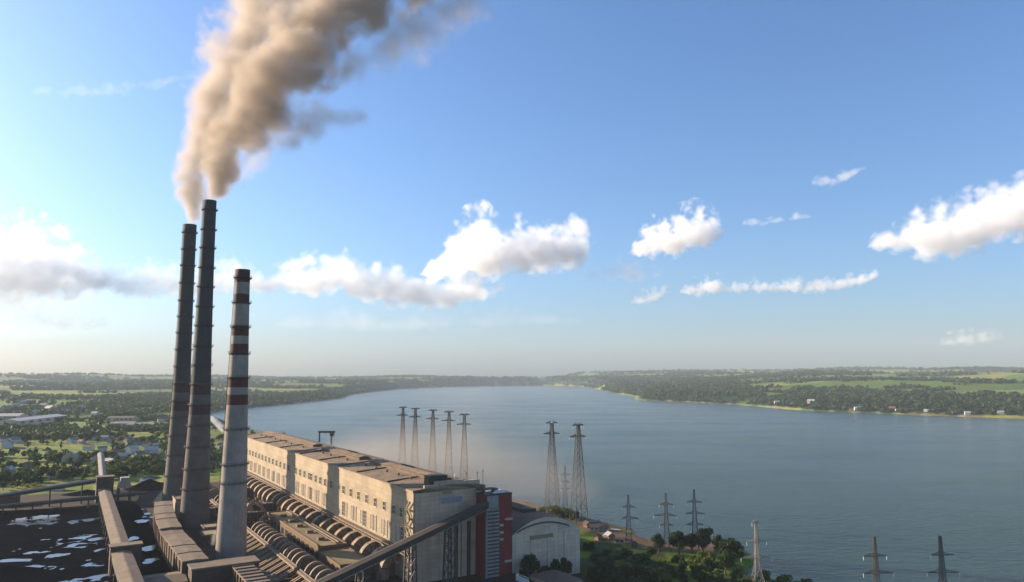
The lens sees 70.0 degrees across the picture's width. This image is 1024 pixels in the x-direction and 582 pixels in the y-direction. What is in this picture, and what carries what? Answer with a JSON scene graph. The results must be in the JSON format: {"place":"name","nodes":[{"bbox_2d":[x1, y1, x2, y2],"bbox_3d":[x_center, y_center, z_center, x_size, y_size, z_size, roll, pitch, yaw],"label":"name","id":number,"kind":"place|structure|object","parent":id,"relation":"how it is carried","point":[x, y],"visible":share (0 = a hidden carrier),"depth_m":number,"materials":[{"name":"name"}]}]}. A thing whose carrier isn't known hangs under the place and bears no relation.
{"place":"outdoors","nodes":[
{"label":"outdoors","id":0,"kind":"place"},
{"bbox_2d":[0,501,171,581],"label":"coal yard ground","id":1,"kind":"structure","parent":0,"point":[17,541],"depth_m":492.98,"materials":[{"name":"black soil"}]},
{"bbox_2d":[0,565,43,574],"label":"coal heap","id":2,"kind":"object","parent":1,"relation":"on","point":[10,570],"visible":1,"depth_m":418.33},
{"bbox_2d":[7,515,59,525],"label":"puddle water","id":3,"kind":"structure","parent":1,"relation":"on","point":[47,519],"depth_m":568.33,"materials":[{"name":"grey liquid"}]},
{"bbox_2d":[0,479,95,509],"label":"coal conveyor","id":4,"kind":"object","parent":1,"relation":"on","point":[46,488],"visible":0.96,"depth_m":630.58,"materials":[{"name":"metal"}]},
{"bbox_2d":[42,539,89,547],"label":"puddle water","id":5,"kind":"structure","parent":1,"relation":"on","point":[75,544],"depth_m":490.34,"materials":[{"name":"grey liquid"}]},
{"bbox_2d":[0,491,146,512],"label":"pipe bridge","id":6,"kind":"structure","parent":1,"relation":"on","point":[54,501],"depth_m":614.04,"materials":[{"name":"metal"}]},
{"bbox_2d":[58,534,97,542],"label":"puddle water","id":7,"kind":"structure","parent":1,"relation":"on","point":[84,537],"depth_m":505.42,"materials":[{"name":"grey liquid"}]},
{"bbox_2d":[61,574,108,581],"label":"puddle water","id":8,"kind":"structure","parent":1,"relation":"on","point":[96,577],"depth_m":405.63,"materials":[{"name":"grey liquid"}]},
{"bbox_2d":[97,488,143,581],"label":"coal conveyor","id":9,"kind":"object","parent":1,"relation":"on","point":[125,556],"visible":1,"depth_m":419.48,"materials":[{"name":"concrete"}]},
{"bbox_2d":[95,475,114,502],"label":"transfer tower","id":10,"kind":"structure","parent":0,"point":[104,481],"depth_m":652.40,"materials":[{"name":"grey concrete"}]},
{"bbox_2d":[0,368,1023,581],"bbox_3d":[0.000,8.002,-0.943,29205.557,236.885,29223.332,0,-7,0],"label":"ground","id":11,"kind":"structure","parent":0,"point":[148,500],"depth_m":1501.97,"materials":[{"name":"green plant"}]},
{"bbox_2d":[1,439,14,448],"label":"house","id":12,"kind":"structure","parent":11,"relation":"on","point":[9,443],"depth_m":1137.42,"materials":[{"name":"white paint"}]},
{"bbox_2d":[0,495,20,504],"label":"yard house","id":13,"kind":"structure","parent":11,"relation":"on","point":[9,500],"depth_m":638.53,"materials":[{"name":"grey brick"}]},
{"bbox_2d":[0,413,28,419],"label":"industrial shed","id":14,"kind":"structure","parent":11,"relation":"on","point":[9,415],"depth_m":1798.46,"materials":[{"name":"metal"}]},
{"bbox_2d":[0,414,66,425],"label":"industrial shed","id":15,"kind":"structure","parent":11,"relation":"on","point":[33,420],"depth_m":1661.24,"materials":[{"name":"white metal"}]},
{"bbox_2d":[61,452,78,463],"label":"house","id":16,"kind":"structure","parent":11,"relation":"on","point":[71,454],"depth_m":943.88,"materials":[{"name":"grey paint"}]},
{"bbox_2d":[62,489,94,495],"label":"coal heap","id":17,"kind":"object","parent":11,"relation":"on","point":[86,492],"visible":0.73,"depth_m":691.88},
{"bbox_2d":[96,452,105,475],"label":"coal conveyor","id":18,"kind":"object","parent":11,"relation":"on","point":[101,468],"visible":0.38,"depth_m":749.77,"materials":[{"name":"metal"}]},
{"bbox_2d":[106,416,138,421],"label":"industrial shed","id":19,"kind":"structure","parent":11,"relation":"on","point":[125,418],"depth_m":1761.22,"materials":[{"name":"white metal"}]},
{"bbox_2d":[116,476,131,501],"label":"loading bunker","id":20,"kind":"object","parent":11,"relation":"on","point":[124,482],"visible":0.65,"depth_m":649.31,"materials":[{"name":"concrete"}]},
{"bbox_2d":[124,479,163,490],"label":"coal heap","id":21,"kind":"object","parent":11,"relation":"on","point":[149,485],"visible":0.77,"depth_m":725.07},
{"bbox_2d":[142,571,187,581],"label":"coal conveyor","id":22,"kind":"object","parent":11,"relation":"on","point":[176,576],"visible":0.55,"depth_m":386.51,"materials":[{"name":"grey concrete"}]},
{"bbox_2d":[172,495,180,517],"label":"plant shed","id":23,"kind":"structure","parent":11,"relation":"on","point":[176,503],"depth_m":580.33,"materials":[{"name":"beige concrete"}]},
{"bbox_2d":[162,224,197,500],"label":"power station chimney","id":24,"kind":"object","parent":11,"relation":"on","point":[176,448],"visible":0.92,"depth_m":651.66,"materials":[{"name":"concrete"}]},
{"bbox_2d":[153,501,208,578],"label":"flue gallery","id":25,"kind":"object","parent":11,"relation":"on","point":[178,548],"visible":0.98,"depth_m":448.87,"materials":[{"name":"grey concrete"}]},
{"bbox_2d":[178,199,217,527],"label":"power station chimney","id":26,"kind":"object","parent":11,"relation":"on","point":[194,511],"visible":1,"depth_m":557.07,"materials":[{"name":"concrete"}]},
{"bbox_2d":[199,529,216,544],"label":"shed","id":27,"kind":"structure","parent":11,"relation":"on","point":[207,536],"depth_m":492.43,"materials":[{"name":"grey concrete"}]},
{"bbox_2d":[201,523,216,529],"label":"shed","id":28,"kind":"structure","parent":11,"relation":"on","point":[207,526],"depth_m":517.29,"materials":[{"name":"grey concrete"}]},
{"bbox_2d":[187,555,259,581],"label":"flue gallery","id":29,"kind":"object","parent":11,"relation":"on","point":[219,570],"visible":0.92,"depth_m":389.52,"materials":[{"name":"grey concrete"}]},
{"bbox_2d":[214,269,251,559],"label":"power station chimney","id":30,"kind":"object","parent":11,"relation":"on","point":[231,535],"visible":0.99,"depth_m":454.35,"materials":[{"name":"concrete"}]},
{"bbox_2d":[210,501,273,513],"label":"cross flue","id":31,"kind":"object","parent":11,"relation":"on","point":[267,505],"visible":0.23,"depth_m":591.43,"materials":[{"name":"metal"}]},
{"bbox_2d":[231,563,271,581],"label":"flue gallery","id":32,"kind":"object","parent":11,"relation":"on","point":[250,572],"visible":1,"depth_m":378.13,"materials":[{"name":"metal"}]},
{"bbox_2d":[247,510,263,519],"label":"cross flue","id":33,"kind":"object","parent":11,"relation":"on","point":[255,514],"visible":0.22,"depth_m":548.11,"materials":[{"name":"metal"}]},
{"bbox_2d":[250,483,266,499],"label":"flue duct","id":34,"kind":"object","parent":11,"relation":"on","point":[258,487],"visible":0.59,"depth_m":668.02,"materials":[{"name":"grey metal"}]},
{"bbox_2d":[247,526,273,544],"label":"draught fan","id":35,"kind":"object","parent":11,"relation":"on","point":[259,533],"visible":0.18,"depth_m":481.81},
{"bbox_2d":[247,528,276,549],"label":"draught fan","id":36,"kind":"object","parent":11,"relation":"on","point":[263,535],"visible":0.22,"depth_m":473.15},
{"bbox_2d":[255,485,270,500],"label":"flue duct","id":37,"kind":"object","parent":11,"relation":"on","point":[261,491],"visible":0.51,"depth_m":654.13,"materials":[{"name":"grey metal"}]},
{"bbox_2d":[247,531,280,554],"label":"draught fan","id":38,"kind":"object","parent":11,"relation":"on","point":[259,545],"visible":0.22,"depth_m":464.69},
{"bbox_2d":[246,534,284,555],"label":"draught fan","id":39,"kind":"object","parent":11,"relation":"on","point":[269,541],"visible":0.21,"depth_m":456.94},
{"bbox_2d":[255,536,287,558],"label":"draught fan","id":40,"kind":"object","parent":11,"relation":"on","point":[273,544],"visible":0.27,"depth_m":449.89},
{"bbox_2d":[247,526,297,579],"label":"pipe beam","id":41,"kind":"structure","parent":11,"relation":"on","point":[273,549],"depth_m":438.08,"materials":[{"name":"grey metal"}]},
{"bbox_2d":[259,539,291,562],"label":"draught fan","id":42,"kind":"object","parent":11,"relation":"on","point":[279,544],"visible":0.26,"depth_m":442.24},
{"bbox_2d":[259,542,296,568],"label":"draught fan","id":43,"kind":"object","parent":11,"relation":"on","point":[283,547],"visible":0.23,"depth_m":432.85},
{"bbox_2d":[259,545,300,570],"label":"draught fan","id":44,"kind":"object","parent":11,"relation":"on","point":[287,550],"visible":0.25,"depth_m":425.14},
{"bbox_2d":[273,495,290,510],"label":"flue duct","id":45,"kind":"object","parent":11,"relation":"on","point":[281,500],"visible":0.58,"depth_m":599.33,"materials":[{"name":"grey metal"}]},
{"bbox_2d":[267,548,304,573],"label":"draught fan","id":46,"kind":"object","parent":11,"relation":"on","point":[292,553],"visible":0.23,"depth_m":418.65},
{"bbox_2d":[278,498,295,510],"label":"flue duct","id":47,"kind":"object","parent":11,"relation":"on","point":[286,504],"visible":0.58,"depth_m":585.91,"materials":[{"name":"grey metal"}]},
{"bbox_2d":[271,551,310,577],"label":"draught fan","id":48,"kind":"object","parent":11,"relation":"on","point":[297,556],"visible":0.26,"depth_m":410.78},
{"bbox_2d":[275,555,316,581],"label":"draught fan","id":49,"kind":"object","parent":11,"relation":"on","point":[303,562],"visible":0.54,"depth_m":403.84},
{"bbox_2d":[297,569,314,581],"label":"pipe beam","id":50,"kind":"structure","parent":11,"relation":"on","point":[304,575],"depth_m":383.38,"materials":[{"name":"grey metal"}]},
{"bbox_2d":[267,510,346,560],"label":"switch house","id":51,"kind":"structure","parent":11,"relation":"on","point":[311,538],"depth_m":480.87,"materials":[{"name":"beige concrete"}]},
{"bbox_2d":[290,561,324,581],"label":"draught fan","id":52,"kind":"object","parent":11,"relation":"on","point":[310,567],"visible":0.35,"depth_m":390.25},
{"bbox_2d":[305,510,320,521],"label":"flue duct","id":53,"kind":"object","parent":11,"relation":"on","point":[311,516],"visible":0.46,"depth_m":531.34,"materials":[{"name":"grey metal"}]},
{"bbox_2d":[302,565,329,581],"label":"draught fan","id":54,"kind":"object","parent":11,"relation":"on","point":[315,571],"visible":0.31,"depth_m":382.89},
{"bbox_2d":[312,514,327,525],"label":"flue duct","id":55,"kind":"object","parent":11,"relation":"on","point":[318,520],"visible":0.41,"depth_m":517.64,"materials":[{"name":"grey metal"}]},
{"bbox_2d":[315,569,334,580],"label":"draught fan","id":56,"kind":"object","parent":11,"relation":"on","point":[322,573],"visible":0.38,"depth_m":375.44},
{"bbox_2d":[319,518,334,529],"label":"flue duct","id":57,"kind":"object","parent":11,"relation":"on","point":[326,524],"visible":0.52,"depth_m":503.74,"materials":[{"name":"grey metal"}]},
{"bbox_2d":[326,522,342,534],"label":"flue duct","id":58,"kind":"object","parent":11,"relation":"on","point":[333,528],"visible":0.48,"depth_m":490.12,"materials":[{"name":"grey metal"}]},
{"bbox_2d":[334,526,350,539],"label":"flue duct","id":59,"kind":"object","parent":11,"relation":"on","point":[341,533],"visible":0.48,"depth_m":476.32,"materials":[{"name":"grey metal"}]},
{"bbox_2d":[319,547,370,581],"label":"pump house","id":60,"kind":"structure","parent":11,"relation":"on","point":[336,559],"depth_m":417.81,"materials":[{"name":"grey concrete"}]},
{"bbox_2d":[342,530,359,546],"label":"flue duct","id":61,"kind":"object","parent":11,"relation":"on","point":[349,538],"visible":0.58,"depth_m":462.46,"materials":[{"name":"grey metal"}]},
{"bbox_2d":[350,535,368,551],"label":"flue duct","id":62,"kind":"object","parent":11,"relation":"on","point":[358,543],"visible":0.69,"depth_m":448.52,"materials":[{"name":"grey metal"}]},
{"bbox_2d":[247,430,485,581],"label":"boiler hall","id":63,"kind":"structure","parent":11,"relation":"on","point":[384,502],"depth_m":456.24,"materials":[{"name":"pale concrete"},{"name":"roofing felt"},{"name":"glass"}]},
{"bbox_2d":[358,540,378,556],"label":"flue duct","id":64,"kind":"object","parent":11,"relation":"on","point":[368,548],"visible":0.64,"depth_m":434.97,"materials":[{"name":"grey metal"}]},
{"bbox_2d":[375,553,400,580],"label":"flue duct","id":65,"kind":"object","parent":11,"relation":"on","point":[385,569],"visible":0.74,"depth_m":406.19,"materials":[{"name":"grey metal"}]},
{"bbox_2d":[314,501,488,581],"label":"coal conveyor","id":66,"kind":"object","parent":11,"relation":"on","point":[365,563],"visible":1,"depth_m":382.53,"materials":[{"name":"metal"}]},
{"bbox_2d":[396,406,406,463],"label":"lattice pylon","id":67,"kind":"object","parent":11,"relation":"on","point":[402,415],"visible":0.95,"depth_m":905.48,"materials":[{"name":"metal"}]},
{"bbox_2d":[410,407,419,466],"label":"lattice pylon","id":68,"kind":"object","parent":11,"relation":"on","point":[414,434],"visible":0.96,"depth_m":878.42,"materials":[{"name":"metal"}]},
{"bbox_2d":[425,409,438,471],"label":"lattice pylon","id":69,"kind":"object","parent":11,"relation":"on","point":[433,433],"visible":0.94,"depth_m":841.47,"materials":[{"name":"metal"}]},
{"bbox_2d":[441,410,454,475],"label":"lattice pylon","id":70,"kind":"object","parent":11,"relation":"on","point":[447,438],"visible":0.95,"depth_m":804.24,"materials":[{"name":"metal"}]},
{"bbox_2d":[456,413,470,479],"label":"lattice pylon","id":71,"kind":"object","parent":11,"relation":"on","point":[465,438],"visible":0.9,"depth_m":751.10,"materials":[{"name":"metal"}]},
{"bbox_2d":[476,487,512,578],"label":"stair tower","id":72,"kind":"structure","parent":11,"relation":"on","point":[494,559],"depth_m":414.29,"materials":[{"name":"metal"}]},
{"bbox_2d":[0,366,1023,482],"bbox_3d":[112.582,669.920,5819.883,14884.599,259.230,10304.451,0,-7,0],"label":"woodland","id":73,"kind":"object","parent":11,"relation":"on","point":[122,404],"visible":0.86,"depth_m":3333.67,"materials":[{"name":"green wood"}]},
{"bbox_2d":[519,558,532,575],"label":"broadleaf tree","id":74,"kind":"object","parent":11,"relation":"on","point":[525,565],"visible":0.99,"depth_m":412.01,"materials":[{"name":"green plant"}]},
{"bbox_2d":[523,553,540,573],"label":"broadleaf tree","id":75,"kind":"object","parent":11,"relation":"on","point":[531,557],"visible":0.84,"depth_m":415.94,"materials":[{"name":"green plant"}]},
{"bbox_2d":[512,502,579,573],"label":"turbine hall","id":76,"kind":"structure","parent":11,"relation":"on","point":[546,539],"depth_m":432.82,"materials":[{"name":"concrete"}]},
{"bbox_2d":[543,421,559,513],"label":"lattice pylon","id":77,"kind":"object","parent":11,"relation":"on","point":[551,430],"visible":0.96,"depth_m":637.17,"materials":[{"name":"metal"}]},
{"bbox_2d":[544,505,559,514],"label":"shrub","id":78,"kind":"object","parent":11,"relation":"on","point":[552,509],"visible":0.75,"depth_m":620.11,"materials":[{"name":"green plant"}]},
{"bbox_2d":[549,558,560,569],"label":"broadleaf tree","id":79,"kind":"object","parent":11,"relation":"on","point":[555,564],"visible":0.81,"depth_m":411.77,"materials":[{"name":"green plant"}]},
{"bbox_2d":[530,570,582,581],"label":"annex","id":80,"kind":"object","parent":11,"relation":"on","point":[552,576],"visible":0.94,"depth_m":395.50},
{"bbox_2d":[559,557,568,573],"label":"broadleaf tree","id":81,"kind":"object","parent":11,"relation":"on","point":[564,566],"visible":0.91,"depth_m":415.42,"materials":[{"name":"green plant"}]},
{"bbox_2d":[559,465,570,505],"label":"lattice pylon","id":82,"kind":"object","parent":11,"relation":"on","point":[565,485],"visible":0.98,"depth_m":648.05,"materials":[{"name":"metal"}]},
{"bbox_2d":[564,508,578,519],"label":"shrub","id":83,"kind":"object","parent":11,"relation":"on","point":[567,511],"visible":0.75,"depth_m":603.60,"materials":[{"name":"green plant"}]},
{"bbox_2d":[569,423,587,521],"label":"lattice pylon","id":84,"kind":"object","parent":11,"relation":"on","point":[577,434],"visible":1,"depth_m":595.33,"materials":[{"name":"metal"}]},
{"bbox_2d":[621,547,632,561],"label":"broadleaf tree","id":85,"kind":"object","parent":11,"relation":"on","point":[626,552],"visible":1,"depth_m":465.89,"materials":[{"name":"green plant"}]},
{"bbox_2d":[622,495,638,547],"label":"lattice pylon","id":86,"kind":"object","parent":11,"relation":"on","point":[629,520],"visible":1,"depth_m":506.74,"materials":[{"name":"metal"}]},
{"bbox_2d":[634,552,650,568],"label":"broadleaf tree","id":87,"kind":"object","parent":11,"relation":"on","point":[643,558],"visible":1,"depth_m":444.75,"materials":[{"name":"green plant"}]},
{"bbox_2d":[651,533,665,553],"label":"broadleaf tree","id":88,"kind":"object","parent":11,"relation":"on","point":[657,539],"visible":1,"depth_m":486.91,"materials":[{"name":"green plant"}]},
{"bbox_2d":[654,493,676,553],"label":"lattice pylon","id":89,"kind":"object","parent":11,"relation":"on","point":[667,515],"visible":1,"depth_m":488.38,"materials":[{"name":"grey metal"}]},
{"bbox_2d":[668,530,689,554],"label":"broadleaf tree","id":90,"kind":"object","parent":11,"relation":"on","point":[679,539],"visible":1,"depth_m":483.13,"materials":[{"name":"green plant"}]},
{"bbox_2d":[675,557,688,581],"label":"poplar tree","id":91,"kind":"object","parent":11,"relation":"on","point":[682,577],"visible":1,"depth_m":414.80,"materials":[{"name":"green plant"}]},
{"bbox_2d":[685,533,697,552],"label":"broadleaf tree","id":92,"kind":"object","parent":11,"relation":"on","point":[691,536],"visible":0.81,"depth_m":487.77,"materials":[{"name":"green plant"}]},
{"bbox_2d":[685,555,700,565],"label":"shrub","id":93,"kind":"object","parent":11,"relation":"on","point":[695,560],"visible":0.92,"depth_m":454.51,"materials":[{"name":"green plant"}]},
{"bbox_2d":[685,489,703,550],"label":"lattice pylon","id":94,"kind":"object","parent":11,"relation":"on","point":[696,527],"visible":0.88,"depth_m":496.91,"materials":[{"name":"metal"}]},
{"bbox_2d":[689,562,711,581],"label":"broadleaf tree","id":95,"kind":"object","parent":11,"relation":"on","point":[700,569],"visible":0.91,"depth_m":414.30,"materials":[{"name":"green plant"}]},
{"bbox_2d":[691,527,713,550],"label":"broadleaf tree","id":96,"kind":"object","parent":11,"relation":"on","point":[702,535],"visible":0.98,"depth_m":486.17,"materials":[{"name":"green plant"}]},
{"bbox_2d":[690,559,719,580],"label":"shrub","id":97,"kind":"object","parent":11,"relation":"on","point":[709,562],"visible":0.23,"depth_m":426.29,"materials":[{"name":"green plant"}]},
{"bbox_2d":[696,550,715,561],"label":"shrub","id":98,"kind":"object","parent":11,"relation":"on","point":[703,555],"visible":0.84,"depth_m":460.76,"materials":[{"name":"green plant"}]},
{"bbox_2d":[704,568,724,581],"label":"broadleaf tree","id":99,"kind":"object","parent":11,"relation":"on","point":[717,575],"visible":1,"depth_m":405.33,"materials":[{"name":"green plant"}]},
{"bbox_2d":[711,534,722,551],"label":"broadleaf tree","id":100,"kind":"object","parent":11,"relation":"on","point":[715,540],"visible":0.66,"depth_m":474.19,"materials":[{"name":"green plant"}]},
{"bbox_2d":[714,551,736,575],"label":"broadleaf tree","id":101,"kind":"object","parent":11,"relation":"on","point":[726,559],"visible":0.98,"depth_m":434.42,"materials":[{"name":"green plant"}]},
{"bbox_2d":[716,537,744,557],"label":"broadleaf tree","id":102,"kind":"object","parent":11,"relation":"on","point":[733,545],"visible":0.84,"depth_m":457.62,"materials":[{"name":"green plant"}]},
{"bbox_2d":[728,568,742,581],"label":"broadleaf tree","id":103,"kind":"object","parent":11,"relation":"on","point":[735,573],"visible":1,"depth_m":413.72,"materials":[{"name":"green plant"}]},
{"bbox_2d":[743,520,771,581],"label":"lattice pylon","id":104,"kind":"object","parent":11,"relation":"on","point":[756,548],"visible":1,"depth_m":409.97,"materials":[{"name":"metal"}]},
{"bbox_2d":[771,574,793,581],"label":"shrub","id":105,"kind":"object","parent":11,"relation":"on","point":[783,578],"visible":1,"depth_m":410.54,"materials":[{"name":"green plant"}]},
{"bbox_2d":[863,536,893,581],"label":"lattice pylon","id":106,"kind":"object","parent":11,"relation":"on","point":[876,555],"visible":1,"depth_m":385.84,"materials":[{"name":"metal"}]},
{"bbox_2d":[927,536,959,581],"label":"lattice pylon","id":107,"kind":"object","parent":11,"relation":"on","point":[940,553],"visible":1,"depth_m":385.98,"materials":[{"name":"metal"}]},
{"bbox_2d":[0,0,1023,377],"label":"sky","id":108,"kind":"structure","parent":0,"point":[499,188],"materials":[{"name":"blue"}]},
{"bbox_2d":[211,385,1023,581],"bbox_3d":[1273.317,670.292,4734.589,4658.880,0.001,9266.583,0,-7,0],"label":"lake","id":109,"kind":"structure","parent":0,"point":[822,496],"depth_m":986.04,"materials":[{"name":"teal liquid"}]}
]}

